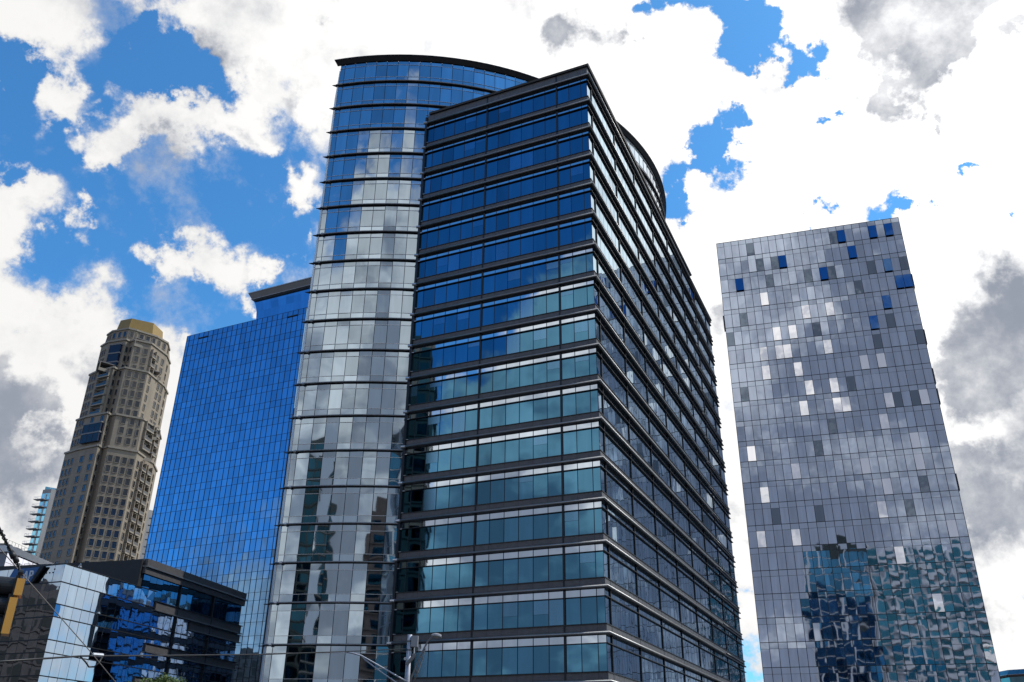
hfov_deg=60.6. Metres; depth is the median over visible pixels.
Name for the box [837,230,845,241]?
open window
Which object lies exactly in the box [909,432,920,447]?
open window
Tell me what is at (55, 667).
window pane
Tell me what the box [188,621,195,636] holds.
window pane
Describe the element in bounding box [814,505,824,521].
open window
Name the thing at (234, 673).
window pane
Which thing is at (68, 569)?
window pane
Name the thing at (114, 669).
window pane
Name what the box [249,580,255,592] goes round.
window pane
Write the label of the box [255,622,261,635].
window pane
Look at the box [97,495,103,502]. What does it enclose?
window
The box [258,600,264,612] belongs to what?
window pane
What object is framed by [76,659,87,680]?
window pane
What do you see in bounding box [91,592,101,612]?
window pane
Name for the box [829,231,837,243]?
open window
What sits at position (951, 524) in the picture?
open window
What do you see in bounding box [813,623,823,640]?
window pane
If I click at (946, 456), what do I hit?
window pane
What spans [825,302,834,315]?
open window
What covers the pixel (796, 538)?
open window
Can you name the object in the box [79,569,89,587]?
window pane
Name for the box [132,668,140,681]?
window pane
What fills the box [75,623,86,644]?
window pane
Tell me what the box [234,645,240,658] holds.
window pane
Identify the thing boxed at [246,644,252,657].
window pane
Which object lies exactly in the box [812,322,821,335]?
open window
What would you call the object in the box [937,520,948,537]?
window pane
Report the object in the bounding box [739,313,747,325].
open window
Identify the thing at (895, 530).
window pane
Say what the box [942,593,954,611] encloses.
window pane
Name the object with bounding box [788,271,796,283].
open window
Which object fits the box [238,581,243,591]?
window pane
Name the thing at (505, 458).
office tower
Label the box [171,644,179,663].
window pane
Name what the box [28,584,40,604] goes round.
window pane
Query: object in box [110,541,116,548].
window
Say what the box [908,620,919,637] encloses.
window pane
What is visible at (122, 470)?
window
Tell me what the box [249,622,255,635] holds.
window pane
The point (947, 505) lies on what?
window pane
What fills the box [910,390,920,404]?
open window
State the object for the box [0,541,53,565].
white office building
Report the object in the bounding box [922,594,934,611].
window pane
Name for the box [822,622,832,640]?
window pane
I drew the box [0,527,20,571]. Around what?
signal cable
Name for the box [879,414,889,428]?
open window
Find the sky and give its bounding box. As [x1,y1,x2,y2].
[0,0,1023,681]
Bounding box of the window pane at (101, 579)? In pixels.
[95,574,105,591]
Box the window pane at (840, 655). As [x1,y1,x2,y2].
[835,647,845,665]
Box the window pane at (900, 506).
[895,500,905,516]
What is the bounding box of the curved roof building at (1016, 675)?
[999,669,1023,681]
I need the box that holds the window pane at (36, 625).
[28,617,42,639]
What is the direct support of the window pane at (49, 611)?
in the office building at (138, 607)
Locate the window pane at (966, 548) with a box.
[961,543,973,560]
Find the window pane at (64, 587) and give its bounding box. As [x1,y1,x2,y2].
[56,582,69,604]
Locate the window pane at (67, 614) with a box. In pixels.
[62,606,72,619]
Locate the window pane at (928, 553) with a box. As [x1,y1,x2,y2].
[922,545,934,562]
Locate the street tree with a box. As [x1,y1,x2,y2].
[127,672,187,681]
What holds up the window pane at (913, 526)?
in the lilac tower at (863, 566)
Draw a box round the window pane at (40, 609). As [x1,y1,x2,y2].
[34,605,45,616]
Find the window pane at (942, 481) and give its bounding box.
[937,474,948,490]
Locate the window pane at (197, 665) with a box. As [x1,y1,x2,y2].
[195,650,202,667]
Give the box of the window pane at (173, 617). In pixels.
[169,616,177,631]
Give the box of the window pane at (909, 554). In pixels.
[903,546,914,562]
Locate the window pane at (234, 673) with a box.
[231,668,237,681]
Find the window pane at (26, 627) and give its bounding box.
[19,618,32,639]
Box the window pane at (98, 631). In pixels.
[91,627,102,647]
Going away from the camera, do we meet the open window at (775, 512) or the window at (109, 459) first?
the open window at (775, 512)
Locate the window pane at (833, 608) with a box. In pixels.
[828,598,838,615]
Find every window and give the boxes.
[4,554,36,565]
[28,545,36,550]
[30,537,38,543]
[32,530,40,535]
[34,522,42,528]
[36,515,44,520]
[37,508,46,513]
[39,500,48,506]
[41,493,49,498]
[79,430,101,443]
[82,421,103,433]
[85,549,91,556]
[88,538,94,545]
[90,527,96,534]
[93,517,99,524]
[93,550,99,557]
[95,506,101,513]
[95,539,101,546]
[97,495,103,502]
[98,528,104,535]
[100,485,105,492]
[100,518,106,525]
[101,551,106,558]
[102,475,108,482]
[103,507,108,514]
[103,540,109,547]
[104,465,110,471]
[105,496,111,504]
[105,529,111,536]
[106,352,120,361]
[107,361,118,366]
[107,454,112,461]
[107,486,113,493]
[108,343,122,352]
[108,519,114,526]
[108,552,114,559]
[109,476,115,483]
[110,508,116,515]
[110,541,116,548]
[112,466,117,472]
[112,498,118,505]
[113,530,119,537]
[114,456,120,462]
[115,487,120,494]
[115,520,121,527]
[116,436,121,443]
[117,477,122,484]
[118,509,123,516]
[119,467,124,474]
[120,499,125,506]
[121,457,127,464]
[122,488,128,495]
[124,478,130,485]
[126,468,132,475]
[128,458,134,465]
[140,574,241,623]
[721,280,728,292]
[724,246,731,258]
[726,332,734,345]
[735,278,743,289]
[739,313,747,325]
[740,387,748,400]
[746,243,754,254]
[747,446,755,460]
[748,259,756,271]
[756,258,763,270]
[757,531,765,547]
[759,347,767,360]
[760,292,768,304]
[760,487,769,502]
[762,365,770,379]
[765,274,773,286]
[771,256,778,268]
[771,508,780,523]
[773,327,781,340]
[775,345,783,358]
[778,255,786,266]
[783,344,791,357]
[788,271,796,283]
[788,325,797,338]
[791,463,800,478]
[791,529,801,545]
[794,362,802,375]
[799,401,808,415]
[801,305,810,318]
[804,269,812,281]
[804,380,813,394]
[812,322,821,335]
[813,440,823,455]
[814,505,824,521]
[816,250,825,262]
[819,267,828,279]
[822,284,831,297]
[823,340,832,353]
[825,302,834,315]
[827,266,835,278]
[827,418,837,433]
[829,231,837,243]
[829,378,839,392]
[832,397,842,411]
[835,265,843,277]
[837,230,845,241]
[841,397,850,411]
[846,376,855,390]
[847,245,856,257]
[849,299,858,312]
[854,280,863,293]
[859,355,869,368]
[860,458,870,473]
[862,279,871,292]
[863,374,873,388]
[866,261,875,273]
[868,225,877,237]
[869,315,878,328]
[871,242,880,254]
[871,373,881,387]
[872,334,882,347]
[876,353,886,367]
[877,501,887,517]
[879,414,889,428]
[882,295,891,307]
[882,478,892,494]
[883,258,892,270]
[884,223,893,234]
[884,392,894,407]
[885,313,895,327]
[889,332,899,346]
[892,392,902,406]
[894,546,905,563]
[895,275,904,287]
[899,256,908,269]
[903,274,913,286]
[904,499,915,515]
[907,292,916,305]
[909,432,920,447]
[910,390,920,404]
[914,454,925,469]
[915,329,925,343]
[918,476,929,491]
[919,389,929,403]
[932,594,944,611]
[946,520,958,536]
[983,644,996,662]
[1001,676,1023,681]
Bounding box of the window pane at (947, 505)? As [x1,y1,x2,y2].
[941,497,953,513]
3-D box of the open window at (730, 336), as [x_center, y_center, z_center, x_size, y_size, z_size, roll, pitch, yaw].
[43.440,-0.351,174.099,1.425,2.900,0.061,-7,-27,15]
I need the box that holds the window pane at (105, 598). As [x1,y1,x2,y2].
[98,594,109,614]
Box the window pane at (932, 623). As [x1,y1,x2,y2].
[927,619,939,637]
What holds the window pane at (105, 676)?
in the office building at (138, 607)
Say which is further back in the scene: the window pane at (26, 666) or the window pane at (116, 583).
the window pane at (116, 583)
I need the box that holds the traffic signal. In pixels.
[0,570,25,635]
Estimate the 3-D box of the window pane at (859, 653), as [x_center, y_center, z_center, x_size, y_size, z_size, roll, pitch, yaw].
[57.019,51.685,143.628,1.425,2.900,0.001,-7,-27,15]
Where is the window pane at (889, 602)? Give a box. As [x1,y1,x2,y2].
[884,595,895,613]
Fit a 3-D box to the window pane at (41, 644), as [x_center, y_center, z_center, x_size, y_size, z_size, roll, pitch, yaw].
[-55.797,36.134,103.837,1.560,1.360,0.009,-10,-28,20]
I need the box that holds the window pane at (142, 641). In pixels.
[137,637,146,654]
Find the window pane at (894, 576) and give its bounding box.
[889,571,900,588]
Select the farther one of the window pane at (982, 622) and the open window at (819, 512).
the open window at (819, 512)
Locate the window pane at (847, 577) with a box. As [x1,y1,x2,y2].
[842,573,853,589]
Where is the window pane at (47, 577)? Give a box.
[42,565,54,582]
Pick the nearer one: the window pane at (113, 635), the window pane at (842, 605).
the window pane at (113, 635)
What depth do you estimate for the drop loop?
29.14 m
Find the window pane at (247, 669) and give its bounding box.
[243,667,249,680]
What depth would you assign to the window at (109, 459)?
275.04 m
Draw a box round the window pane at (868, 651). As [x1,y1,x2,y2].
[864,647,874,664]
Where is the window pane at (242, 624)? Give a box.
[238,623,243,634]
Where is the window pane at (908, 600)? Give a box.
[903,595,914,612]
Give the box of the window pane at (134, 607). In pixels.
[128,602,138,621]
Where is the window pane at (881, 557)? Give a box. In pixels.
[876,547,886,564]
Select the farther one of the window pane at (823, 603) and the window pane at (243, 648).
the window pane at (243, 648)
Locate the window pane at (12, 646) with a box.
[6,641,17,652]
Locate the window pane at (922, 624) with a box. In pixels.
[917,619,929,637]
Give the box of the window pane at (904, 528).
[899,523,910,539]
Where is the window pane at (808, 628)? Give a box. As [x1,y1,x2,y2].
[803,623,813,640]
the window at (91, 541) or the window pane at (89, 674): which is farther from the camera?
the window at (91, 541)
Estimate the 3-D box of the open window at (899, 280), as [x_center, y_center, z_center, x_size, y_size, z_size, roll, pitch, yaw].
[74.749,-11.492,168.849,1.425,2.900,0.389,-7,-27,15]
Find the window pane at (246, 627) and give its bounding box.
[243,623,249,635]
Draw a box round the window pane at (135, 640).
[130,635,139,654]
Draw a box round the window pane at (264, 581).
[261,578,267,591]
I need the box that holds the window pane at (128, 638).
[122,633,132,653]
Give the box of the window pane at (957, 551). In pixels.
[951,543,963,560]
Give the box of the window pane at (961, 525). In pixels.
[956,519,967,536]
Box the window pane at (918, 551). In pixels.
[913,545,924,562]
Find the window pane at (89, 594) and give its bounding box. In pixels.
[82,589,93,610]
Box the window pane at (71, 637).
[66,621,78,643]
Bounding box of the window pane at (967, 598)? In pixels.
[962,592,974,610]
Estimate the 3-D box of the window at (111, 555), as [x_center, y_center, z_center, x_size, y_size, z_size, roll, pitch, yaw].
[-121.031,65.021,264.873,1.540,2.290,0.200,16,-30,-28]
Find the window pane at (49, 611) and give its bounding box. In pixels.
[44,604,55,615]
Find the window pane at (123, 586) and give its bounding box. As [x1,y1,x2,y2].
[118,581,127,598]
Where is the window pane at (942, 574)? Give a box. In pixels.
[937,568,948,586]
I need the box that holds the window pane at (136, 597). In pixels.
[132,586,141,602]
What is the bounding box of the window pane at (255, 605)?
[252,600,258,613]
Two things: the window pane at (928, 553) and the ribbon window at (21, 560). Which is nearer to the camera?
the window pane at (928, 553)
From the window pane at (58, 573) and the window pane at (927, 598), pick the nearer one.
the window pane at (58, 573)
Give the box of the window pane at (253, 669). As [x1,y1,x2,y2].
[249,667,255,680]
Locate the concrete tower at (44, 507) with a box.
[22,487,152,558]
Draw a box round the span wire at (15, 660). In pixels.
[0,648,406,662]
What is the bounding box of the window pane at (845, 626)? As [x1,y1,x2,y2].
[841,622,851,639]
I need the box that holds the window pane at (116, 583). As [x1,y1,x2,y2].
[110,579,120,596]
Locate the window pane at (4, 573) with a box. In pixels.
[0,570,8,576]
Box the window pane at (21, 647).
[16,641,27,652]
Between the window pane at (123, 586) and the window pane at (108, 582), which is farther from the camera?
the window pane at (123, 586)
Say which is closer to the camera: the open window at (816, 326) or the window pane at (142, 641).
the window pane at (142, 641)
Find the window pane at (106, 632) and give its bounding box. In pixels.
[99,628,110,649]
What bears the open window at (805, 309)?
in the lilac tower at (863, 566)
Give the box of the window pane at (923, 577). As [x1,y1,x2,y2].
[918,569,929,586]
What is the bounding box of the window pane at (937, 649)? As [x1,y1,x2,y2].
[932,645,944,663]
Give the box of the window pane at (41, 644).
[35,640,46,651]
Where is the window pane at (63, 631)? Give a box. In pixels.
[57,619,69,641]
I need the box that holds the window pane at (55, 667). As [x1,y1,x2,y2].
[49,654,61,676]
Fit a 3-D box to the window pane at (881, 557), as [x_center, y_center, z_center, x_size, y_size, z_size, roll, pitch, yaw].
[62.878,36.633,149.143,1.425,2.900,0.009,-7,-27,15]
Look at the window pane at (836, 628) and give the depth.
146.21 m
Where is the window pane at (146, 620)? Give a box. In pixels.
[143,606,151,625]
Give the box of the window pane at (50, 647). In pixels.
[45,640,56,652]
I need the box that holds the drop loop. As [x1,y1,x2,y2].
[79,656,102,667]
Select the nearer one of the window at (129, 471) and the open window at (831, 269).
the open window at (831, 269)
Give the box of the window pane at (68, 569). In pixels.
[62,564,73,582]
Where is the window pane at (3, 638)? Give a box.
[0,619,13,640]
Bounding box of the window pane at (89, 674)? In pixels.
[84,660,95,681]
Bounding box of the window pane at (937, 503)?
[932,497,943,513]
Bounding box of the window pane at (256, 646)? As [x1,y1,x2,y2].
[252,644,258,657]
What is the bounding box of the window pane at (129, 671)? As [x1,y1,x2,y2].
[124,667,133,681]
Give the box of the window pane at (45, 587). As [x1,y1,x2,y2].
[37,583,50,603]
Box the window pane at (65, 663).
[58,658,70,678]
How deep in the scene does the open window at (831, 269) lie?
173.93 m
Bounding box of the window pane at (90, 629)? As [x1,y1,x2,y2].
[83,625,94,646]
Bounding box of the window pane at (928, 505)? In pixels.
[923,498,934,514]
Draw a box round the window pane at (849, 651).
[844,647,855,665]
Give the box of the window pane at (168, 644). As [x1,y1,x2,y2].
[164,643,172,661]
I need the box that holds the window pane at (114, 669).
[109,664,118,681]
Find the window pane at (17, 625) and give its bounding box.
[9,619,23,640]
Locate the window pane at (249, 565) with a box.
[246,559,252,571]
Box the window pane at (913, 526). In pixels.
[909,522,919,538]
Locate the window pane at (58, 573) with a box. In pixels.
[52,564,64,581]
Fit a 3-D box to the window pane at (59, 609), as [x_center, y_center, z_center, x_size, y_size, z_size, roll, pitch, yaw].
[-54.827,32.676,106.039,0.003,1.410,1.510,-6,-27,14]
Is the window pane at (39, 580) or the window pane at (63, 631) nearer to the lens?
the window pane at (63, 631)
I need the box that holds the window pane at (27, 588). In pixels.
[18,585,31,605]
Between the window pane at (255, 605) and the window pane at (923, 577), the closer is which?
the window pane at (923, 577)
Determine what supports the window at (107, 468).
in the beige tower at (102, 500)
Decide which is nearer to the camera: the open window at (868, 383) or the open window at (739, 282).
the open window at (868, 383)
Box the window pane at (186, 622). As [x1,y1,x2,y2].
[182,619,189,634]
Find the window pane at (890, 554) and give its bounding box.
[885,547,896,563]
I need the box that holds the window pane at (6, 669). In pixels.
[0,654,14,675]
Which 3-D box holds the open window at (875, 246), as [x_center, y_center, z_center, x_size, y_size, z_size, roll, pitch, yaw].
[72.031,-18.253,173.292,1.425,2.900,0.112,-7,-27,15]
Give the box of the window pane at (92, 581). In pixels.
[87,572,97,589]
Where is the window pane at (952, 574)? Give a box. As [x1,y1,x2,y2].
[946,568,958,585]
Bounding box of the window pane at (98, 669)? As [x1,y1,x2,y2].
[92,661,103,681]
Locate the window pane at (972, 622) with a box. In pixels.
[967,618,979,636]
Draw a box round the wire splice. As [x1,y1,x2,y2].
[92,653,103,656]
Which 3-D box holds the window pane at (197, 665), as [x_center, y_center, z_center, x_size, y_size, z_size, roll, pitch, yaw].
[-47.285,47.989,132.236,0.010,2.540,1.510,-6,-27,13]
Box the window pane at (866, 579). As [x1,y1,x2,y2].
[861,572,871,589]
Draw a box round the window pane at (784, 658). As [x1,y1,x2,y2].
[779,649,789,666]
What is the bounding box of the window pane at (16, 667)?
[10,653,24,675]
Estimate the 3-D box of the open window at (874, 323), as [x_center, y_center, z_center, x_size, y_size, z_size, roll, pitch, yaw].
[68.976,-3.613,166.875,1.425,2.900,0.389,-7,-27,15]
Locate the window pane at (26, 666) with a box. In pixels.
[20,653,33,675]
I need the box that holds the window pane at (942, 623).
[937,619,949,637]
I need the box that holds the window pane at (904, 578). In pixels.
[899,570,910,587]
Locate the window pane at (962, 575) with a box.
[956,568,968,585]
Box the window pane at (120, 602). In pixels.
[114,598,124,618]
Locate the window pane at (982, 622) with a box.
[977,617,989,635]
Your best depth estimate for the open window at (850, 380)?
163.31 m
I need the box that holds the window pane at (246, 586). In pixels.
[243,580,249,592]
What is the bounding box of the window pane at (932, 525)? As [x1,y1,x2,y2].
[927,521,938,537]
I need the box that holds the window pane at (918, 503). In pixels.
[913,499,924,515]
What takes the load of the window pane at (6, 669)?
in the office building at (138, 607)
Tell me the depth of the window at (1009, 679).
153.42 m
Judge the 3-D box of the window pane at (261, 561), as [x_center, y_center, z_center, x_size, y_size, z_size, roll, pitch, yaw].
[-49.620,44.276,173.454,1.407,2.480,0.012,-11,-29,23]
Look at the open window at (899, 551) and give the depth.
148.26 m
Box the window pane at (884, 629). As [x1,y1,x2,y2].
[879,621,890,638]
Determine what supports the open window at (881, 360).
in the lilac tower at (863, 566)
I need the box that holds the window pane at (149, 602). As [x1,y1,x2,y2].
[146,590,154,606]
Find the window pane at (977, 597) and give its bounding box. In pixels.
[971,592,984,610]
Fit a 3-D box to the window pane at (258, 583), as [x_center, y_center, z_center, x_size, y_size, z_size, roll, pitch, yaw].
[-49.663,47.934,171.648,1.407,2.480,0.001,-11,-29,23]
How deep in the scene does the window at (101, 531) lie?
265.79 m
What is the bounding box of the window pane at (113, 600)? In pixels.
[106,596,116,616]
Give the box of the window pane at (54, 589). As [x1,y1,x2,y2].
[47,582,60,602]
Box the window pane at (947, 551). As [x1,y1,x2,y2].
[942,544,953,561]
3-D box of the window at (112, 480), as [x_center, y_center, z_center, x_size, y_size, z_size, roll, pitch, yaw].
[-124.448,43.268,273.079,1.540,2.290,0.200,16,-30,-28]
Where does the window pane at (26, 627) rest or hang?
in the office building at (138, 607)
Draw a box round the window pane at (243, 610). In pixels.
[241,601,246,614]
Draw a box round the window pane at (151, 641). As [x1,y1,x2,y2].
[145,638,153,658]
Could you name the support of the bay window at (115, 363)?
in the beige tower at (102, 500)
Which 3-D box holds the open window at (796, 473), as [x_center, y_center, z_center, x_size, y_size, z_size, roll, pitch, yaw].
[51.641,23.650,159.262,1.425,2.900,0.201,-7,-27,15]
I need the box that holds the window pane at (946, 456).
[941,451,952,467]
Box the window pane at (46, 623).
[38,617,52,638]
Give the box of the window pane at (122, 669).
[116,666,125,681]
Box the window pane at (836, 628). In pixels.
[831,622,842,639]
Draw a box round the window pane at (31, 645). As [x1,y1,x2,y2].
[25,640,37,651]
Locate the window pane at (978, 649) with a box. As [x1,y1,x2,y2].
[972,644,985,662]
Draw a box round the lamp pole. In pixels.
[346,633,441,681]
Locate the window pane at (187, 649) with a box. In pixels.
[183,647,190,665]
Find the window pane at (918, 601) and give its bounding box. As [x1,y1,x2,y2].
[913,594,924,612]
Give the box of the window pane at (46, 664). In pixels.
[40,653,53,675]
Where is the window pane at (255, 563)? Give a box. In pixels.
[252,559,258,571]
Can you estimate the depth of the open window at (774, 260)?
178.42 m
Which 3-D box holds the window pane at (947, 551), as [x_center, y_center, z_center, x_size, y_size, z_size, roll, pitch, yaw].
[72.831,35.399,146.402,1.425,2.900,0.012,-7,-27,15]
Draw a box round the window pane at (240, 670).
[237,668,243,681]
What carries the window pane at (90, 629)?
in the office building at (138, 607)
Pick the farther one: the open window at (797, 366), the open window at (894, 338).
the open window at (797, 366)
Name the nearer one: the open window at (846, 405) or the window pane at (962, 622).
the window pane at (962, 622)
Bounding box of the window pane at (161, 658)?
[158,641,166,660]
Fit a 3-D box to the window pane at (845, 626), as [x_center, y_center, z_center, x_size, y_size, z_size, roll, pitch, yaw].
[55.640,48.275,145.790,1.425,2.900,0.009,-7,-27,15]
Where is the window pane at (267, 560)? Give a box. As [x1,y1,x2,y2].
[264,557,270,570]
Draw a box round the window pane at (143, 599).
[139,591,147,604]
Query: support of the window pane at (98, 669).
in the office building at (138, 607)
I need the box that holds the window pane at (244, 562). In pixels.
[240,560,246,572]
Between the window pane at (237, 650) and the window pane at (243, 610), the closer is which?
the window pane at (237, 650)
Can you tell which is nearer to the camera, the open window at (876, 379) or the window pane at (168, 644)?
the window pane at (168, 644)
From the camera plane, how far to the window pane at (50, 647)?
104.24 m
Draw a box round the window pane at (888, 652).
[883,646,894,664]
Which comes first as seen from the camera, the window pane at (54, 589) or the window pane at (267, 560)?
the window pane at (54, 589)
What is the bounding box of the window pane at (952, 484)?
[946,474,957,489]
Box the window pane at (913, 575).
[908,570,919,587]
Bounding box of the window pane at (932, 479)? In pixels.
[927,475,938,490]
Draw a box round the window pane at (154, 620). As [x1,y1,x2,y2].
[150,608,158,627]
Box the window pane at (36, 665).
[30,652,43,674]
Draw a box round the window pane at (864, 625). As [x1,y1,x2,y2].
[860,621,870,639]
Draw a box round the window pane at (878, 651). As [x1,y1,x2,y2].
[873,646,884,664]
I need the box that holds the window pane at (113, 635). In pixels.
[107,630,117,650]
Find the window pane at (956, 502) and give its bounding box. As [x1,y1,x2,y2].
[951,496,962,512]
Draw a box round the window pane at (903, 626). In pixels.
[898,620,909,638]
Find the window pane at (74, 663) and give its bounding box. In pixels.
[67,657,79,679]
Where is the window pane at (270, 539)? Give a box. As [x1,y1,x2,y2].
[266,537,272,549]
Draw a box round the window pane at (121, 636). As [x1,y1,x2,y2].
[115,632,125,652]
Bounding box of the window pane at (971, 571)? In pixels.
[966,567,978,584]
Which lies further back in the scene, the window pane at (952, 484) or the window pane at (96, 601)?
the window pane at (952, 484)
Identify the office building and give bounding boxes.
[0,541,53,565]
[0,559,246,681]
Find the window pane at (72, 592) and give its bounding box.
[65,585,77,606]
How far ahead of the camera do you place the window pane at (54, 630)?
105.12 m
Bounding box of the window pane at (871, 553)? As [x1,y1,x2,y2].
[866,548,877,564]
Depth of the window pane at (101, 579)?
113.39 m
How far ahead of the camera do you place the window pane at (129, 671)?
116.94 m
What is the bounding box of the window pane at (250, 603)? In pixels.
[246,601,252,613]
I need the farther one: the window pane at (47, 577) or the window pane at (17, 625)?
the window pane at (47, 577)
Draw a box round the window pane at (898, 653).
[893,646,904,664]
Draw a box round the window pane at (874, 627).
[869,621,880,638]
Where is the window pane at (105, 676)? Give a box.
[101,663,111,681]
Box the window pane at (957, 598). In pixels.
[952,593,964,610]
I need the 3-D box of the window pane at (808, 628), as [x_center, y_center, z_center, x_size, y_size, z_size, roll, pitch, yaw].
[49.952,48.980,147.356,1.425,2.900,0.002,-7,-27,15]
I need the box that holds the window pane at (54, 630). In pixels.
[48,617,61,639]
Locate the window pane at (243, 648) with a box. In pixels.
[240,645,246,658]
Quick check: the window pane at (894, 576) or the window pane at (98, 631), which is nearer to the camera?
the window pane at (98, 631)
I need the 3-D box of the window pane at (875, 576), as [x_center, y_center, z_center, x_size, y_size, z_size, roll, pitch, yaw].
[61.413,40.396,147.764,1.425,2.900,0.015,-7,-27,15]
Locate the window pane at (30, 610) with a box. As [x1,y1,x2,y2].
[24,606,35,617]
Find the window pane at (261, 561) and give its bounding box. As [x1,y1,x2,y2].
[258,558,264,570]
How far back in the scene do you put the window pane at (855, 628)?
145.39 m
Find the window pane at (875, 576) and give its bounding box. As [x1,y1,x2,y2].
[870,572,881,588]
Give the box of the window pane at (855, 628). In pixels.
[850,622,861,639]
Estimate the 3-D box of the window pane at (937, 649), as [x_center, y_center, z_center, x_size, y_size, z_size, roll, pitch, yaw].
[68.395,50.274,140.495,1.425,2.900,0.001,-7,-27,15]
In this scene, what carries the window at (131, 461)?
in the beige tower at (102, 500)
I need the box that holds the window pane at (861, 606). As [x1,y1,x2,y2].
[856,597,866,614]
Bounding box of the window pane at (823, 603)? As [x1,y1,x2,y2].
[818,598,829,615]
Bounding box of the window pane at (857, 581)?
[852,572,862,589]
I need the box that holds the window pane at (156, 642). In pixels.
[151,640,160,659]
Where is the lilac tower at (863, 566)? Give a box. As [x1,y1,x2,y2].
[716,217,1000,681]
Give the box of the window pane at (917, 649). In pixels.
[912,645,924,663]
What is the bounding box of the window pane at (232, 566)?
[229,561,235,573]
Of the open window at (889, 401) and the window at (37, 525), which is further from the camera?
the window at (37, 525)
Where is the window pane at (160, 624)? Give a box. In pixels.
[157,612,165,628]
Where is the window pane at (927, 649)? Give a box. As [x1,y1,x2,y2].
[922,645,934,663]
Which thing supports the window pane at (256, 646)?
in the blue tower at (216, 513)
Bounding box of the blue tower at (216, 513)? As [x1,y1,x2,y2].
[144,277,311,681]
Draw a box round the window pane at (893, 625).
[888,620,899,638]
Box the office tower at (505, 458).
[259,54,746,681]
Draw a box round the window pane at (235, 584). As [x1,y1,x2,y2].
[232,581,238,589]
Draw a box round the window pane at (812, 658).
[807,648,817,665]
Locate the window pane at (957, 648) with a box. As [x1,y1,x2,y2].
[952,644,964,663]
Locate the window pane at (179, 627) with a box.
[176,618,183,633]
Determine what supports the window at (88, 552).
in the beige tower at (102, 500)
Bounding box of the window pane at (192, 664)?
[189,648,196,666]
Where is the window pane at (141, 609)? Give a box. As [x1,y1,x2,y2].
[136,604,145,623]
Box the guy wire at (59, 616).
[0,548,115,681]
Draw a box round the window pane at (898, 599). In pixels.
[893,595,904,612]
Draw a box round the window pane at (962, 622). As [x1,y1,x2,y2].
[957,618,969,636]
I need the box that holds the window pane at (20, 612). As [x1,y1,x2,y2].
[15,606,26,617]
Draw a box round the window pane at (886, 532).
[881,524,891,540]
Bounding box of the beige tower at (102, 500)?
[40,318,170,563]
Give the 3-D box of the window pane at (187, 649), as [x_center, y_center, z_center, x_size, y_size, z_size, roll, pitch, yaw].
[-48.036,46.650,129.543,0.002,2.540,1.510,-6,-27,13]
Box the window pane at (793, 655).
[788,648,798,666]
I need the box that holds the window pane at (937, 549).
[932,544,943,561]
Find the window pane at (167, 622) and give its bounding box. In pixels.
[163,614,171,629]
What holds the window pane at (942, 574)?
in the lilac tower at (863, 566)
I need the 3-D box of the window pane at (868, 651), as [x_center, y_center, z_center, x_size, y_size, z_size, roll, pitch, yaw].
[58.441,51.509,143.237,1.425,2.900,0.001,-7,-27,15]
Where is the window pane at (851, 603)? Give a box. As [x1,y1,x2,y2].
[846,597,857,614]
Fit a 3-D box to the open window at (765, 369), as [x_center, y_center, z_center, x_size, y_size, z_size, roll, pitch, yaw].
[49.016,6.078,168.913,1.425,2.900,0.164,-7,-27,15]
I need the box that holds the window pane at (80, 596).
[74,587,85,608]
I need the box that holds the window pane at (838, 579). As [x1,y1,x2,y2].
[833,573,843,590]
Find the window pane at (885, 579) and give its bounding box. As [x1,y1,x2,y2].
[880,571,890,588]
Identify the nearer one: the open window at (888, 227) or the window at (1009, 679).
the window at (1009, 679)
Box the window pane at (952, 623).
[947,618,959,636]
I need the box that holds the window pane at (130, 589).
[125,584,134,600]
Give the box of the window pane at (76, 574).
[70,567,81,584]
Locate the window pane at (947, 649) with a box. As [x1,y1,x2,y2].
[942,645,954,663]
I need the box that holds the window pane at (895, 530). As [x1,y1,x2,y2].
[890,523,901,539]
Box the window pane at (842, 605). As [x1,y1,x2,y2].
[837,597,847,614]
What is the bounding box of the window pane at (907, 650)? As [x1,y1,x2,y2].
[902,646,914,664]
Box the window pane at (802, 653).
[797,648,808,666]
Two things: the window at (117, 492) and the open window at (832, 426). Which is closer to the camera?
the open window at (832, 426)
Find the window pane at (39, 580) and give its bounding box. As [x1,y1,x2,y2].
[35,569,44,582]
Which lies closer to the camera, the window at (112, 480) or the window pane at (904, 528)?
the window pane at (904, 528)
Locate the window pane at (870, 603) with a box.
[865,596,876,613]
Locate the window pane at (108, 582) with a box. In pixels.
[103,577,112,593]
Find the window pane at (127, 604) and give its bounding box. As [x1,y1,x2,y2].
[121,600,131,620]
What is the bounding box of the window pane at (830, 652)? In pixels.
[826,648,836,665]
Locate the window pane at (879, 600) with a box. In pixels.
[874,596,885,613]
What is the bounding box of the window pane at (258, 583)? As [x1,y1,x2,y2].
[255,579,261,591]
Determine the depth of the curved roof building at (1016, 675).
153.53 m
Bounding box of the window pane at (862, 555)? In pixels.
[857,548,867,565]
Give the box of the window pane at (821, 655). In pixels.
[816,648,826,665]
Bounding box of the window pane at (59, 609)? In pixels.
[53,604,64,617]
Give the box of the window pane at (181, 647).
[177,646,184,664]
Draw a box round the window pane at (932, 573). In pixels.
[927,569,939,586]
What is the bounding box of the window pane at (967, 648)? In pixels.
[962,644,975,662]
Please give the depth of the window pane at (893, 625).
143.84 m
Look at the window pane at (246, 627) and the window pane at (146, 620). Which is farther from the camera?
the window pane at (246, 627)
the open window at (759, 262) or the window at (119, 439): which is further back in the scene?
the window at (119, 439)
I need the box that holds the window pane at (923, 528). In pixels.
[918,521,929,538]
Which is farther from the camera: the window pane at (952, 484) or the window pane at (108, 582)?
the window pane at (952, 484)
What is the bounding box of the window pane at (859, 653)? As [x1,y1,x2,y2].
[854,647,865,665]

